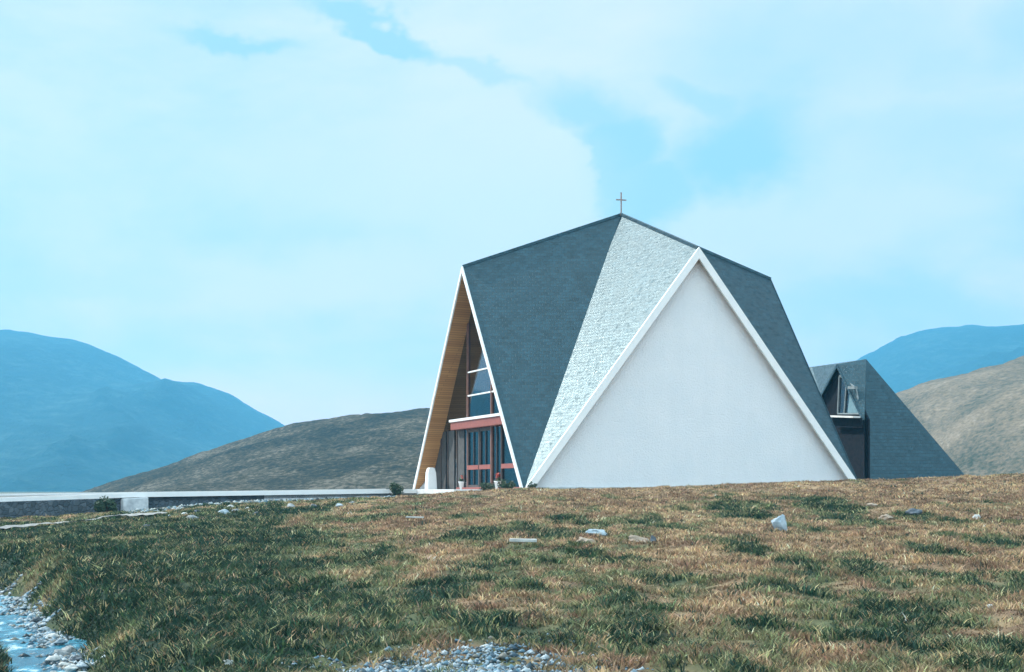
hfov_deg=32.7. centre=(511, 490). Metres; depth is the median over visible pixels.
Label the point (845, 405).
window
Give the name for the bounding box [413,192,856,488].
church
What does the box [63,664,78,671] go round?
rock
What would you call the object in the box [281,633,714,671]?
gravel
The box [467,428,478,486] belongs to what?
door
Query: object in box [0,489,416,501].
kerb
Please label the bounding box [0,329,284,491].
mountain
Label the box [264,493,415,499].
retaining wall
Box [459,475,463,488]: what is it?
flower tub
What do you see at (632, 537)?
rock
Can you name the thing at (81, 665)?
rock
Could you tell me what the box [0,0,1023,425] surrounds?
sky
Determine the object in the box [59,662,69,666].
rock
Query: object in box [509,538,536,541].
plank
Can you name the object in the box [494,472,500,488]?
flower tub
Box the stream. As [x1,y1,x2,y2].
[0,596,86,671]
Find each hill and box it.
[79,408,429,492]
[895,356,1023,475]
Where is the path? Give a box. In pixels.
[0,512,166,528]
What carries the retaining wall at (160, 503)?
on the ground at (697, 667)
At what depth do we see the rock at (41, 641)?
24.80 m
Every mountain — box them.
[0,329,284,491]
[858,324,1023,392]
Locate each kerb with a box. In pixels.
[0,489,364,495]
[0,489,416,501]
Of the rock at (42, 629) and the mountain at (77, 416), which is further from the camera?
the mountain at (77, 416)
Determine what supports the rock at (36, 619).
on the gravel at (34, 628)
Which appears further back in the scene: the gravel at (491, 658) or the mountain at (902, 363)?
the mountain at (902, 363)
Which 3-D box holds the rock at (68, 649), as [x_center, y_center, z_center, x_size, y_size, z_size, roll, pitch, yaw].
[-5.998,2.163,23.522,0.300,0.145,0.240,0,0,31]
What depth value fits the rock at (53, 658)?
22.27 m
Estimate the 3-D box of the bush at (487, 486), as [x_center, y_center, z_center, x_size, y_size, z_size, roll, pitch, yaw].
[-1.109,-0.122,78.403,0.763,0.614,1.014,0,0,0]
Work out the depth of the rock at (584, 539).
36.30 m
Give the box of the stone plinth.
[425,468,436,488]
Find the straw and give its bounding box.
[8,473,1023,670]
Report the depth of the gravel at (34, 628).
27.14 m
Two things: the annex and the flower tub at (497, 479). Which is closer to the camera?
the flower tub at (497, 479)
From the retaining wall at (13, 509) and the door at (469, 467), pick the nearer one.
the retaining wall at (13, 509)
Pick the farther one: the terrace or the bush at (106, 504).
the terrace
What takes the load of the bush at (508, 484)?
on the ground at (697, 667)
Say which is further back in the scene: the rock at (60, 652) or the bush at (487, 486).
the bush at (487, 486)
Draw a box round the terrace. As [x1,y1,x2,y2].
[416,489,481,494]
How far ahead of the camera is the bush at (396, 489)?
82.99 m
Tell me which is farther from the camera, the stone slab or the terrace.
the terrace
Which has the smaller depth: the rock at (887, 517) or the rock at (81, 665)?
the rock at (81, 665)
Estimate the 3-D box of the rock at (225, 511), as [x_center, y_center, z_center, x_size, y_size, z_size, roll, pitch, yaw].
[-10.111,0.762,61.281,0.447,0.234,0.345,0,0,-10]
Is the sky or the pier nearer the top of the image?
the sky
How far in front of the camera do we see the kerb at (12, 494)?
82.27 m
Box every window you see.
[444,424,518,488]
[446,310,498,423]
[837,375,858,413]
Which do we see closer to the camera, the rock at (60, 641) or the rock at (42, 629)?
the rock at (60, 641)
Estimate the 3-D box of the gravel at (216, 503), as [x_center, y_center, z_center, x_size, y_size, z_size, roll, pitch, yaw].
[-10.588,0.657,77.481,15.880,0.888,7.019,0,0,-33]
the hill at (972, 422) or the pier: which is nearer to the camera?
the pier
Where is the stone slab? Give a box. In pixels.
[585,529,607,535]
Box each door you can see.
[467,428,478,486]
[479,427,489,486]
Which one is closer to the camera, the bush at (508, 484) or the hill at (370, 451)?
the bush at (508, 484)
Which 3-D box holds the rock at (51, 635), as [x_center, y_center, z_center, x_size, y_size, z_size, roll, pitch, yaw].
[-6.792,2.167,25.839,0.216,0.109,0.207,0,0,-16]
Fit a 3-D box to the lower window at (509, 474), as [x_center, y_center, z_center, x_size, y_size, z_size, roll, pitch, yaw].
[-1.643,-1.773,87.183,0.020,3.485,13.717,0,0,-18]
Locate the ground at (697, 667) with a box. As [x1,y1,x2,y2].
[0,474,1023,671]
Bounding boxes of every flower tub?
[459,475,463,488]
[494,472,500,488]
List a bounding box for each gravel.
[0,574,113,671]
[128,495,400,513]
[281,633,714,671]
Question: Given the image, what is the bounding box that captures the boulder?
[771,514,787,530]
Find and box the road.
[0,493,415,499]
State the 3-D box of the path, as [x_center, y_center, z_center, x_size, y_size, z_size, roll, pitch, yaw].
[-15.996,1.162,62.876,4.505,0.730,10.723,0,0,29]
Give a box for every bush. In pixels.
[93,496,117,512]
[389,481,403,495]
[479,482,494,489]
[497,479,515,488]
[527,481,537,487]
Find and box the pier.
[121,497,147,510]
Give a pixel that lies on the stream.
(29, 663)
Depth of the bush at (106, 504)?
75.46 m
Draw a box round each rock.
[31,617,42,621]
[37,639,47,643]
[38,626,51,631]
[45,655,60,661]
[46,633,59,637]
[52,649,69,655]
[54,638,68,644]
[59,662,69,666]
[62,645,75,652]
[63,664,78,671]
[70,655,84,661]
[76,661,88,668]
[218,509,229,513]
[577,537,595,544]
[628,535,651,542]
[878,514,895,520]
[905,508,922,514]
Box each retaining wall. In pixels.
[0,498,121,517]
[137,495,263,508]
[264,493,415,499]
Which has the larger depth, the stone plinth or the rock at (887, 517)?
the stone plinth
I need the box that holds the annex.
[809,359,963,479]
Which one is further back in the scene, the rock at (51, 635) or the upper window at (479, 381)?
the upper window at (479, 381)
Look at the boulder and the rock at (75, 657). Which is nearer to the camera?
the rock at (75, 657)
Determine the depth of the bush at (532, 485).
76.48 m
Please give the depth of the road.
80.91 m
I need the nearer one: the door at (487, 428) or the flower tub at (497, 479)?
the flower tub at (497, 479)
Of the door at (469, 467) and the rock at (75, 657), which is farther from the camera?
the door at (469, 467)
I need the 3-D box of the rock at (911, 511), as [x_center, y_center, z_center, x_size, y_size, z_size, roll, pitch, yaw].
[11.645,0.653,50.587,0.463,0.282,0.342,0,0,-12]

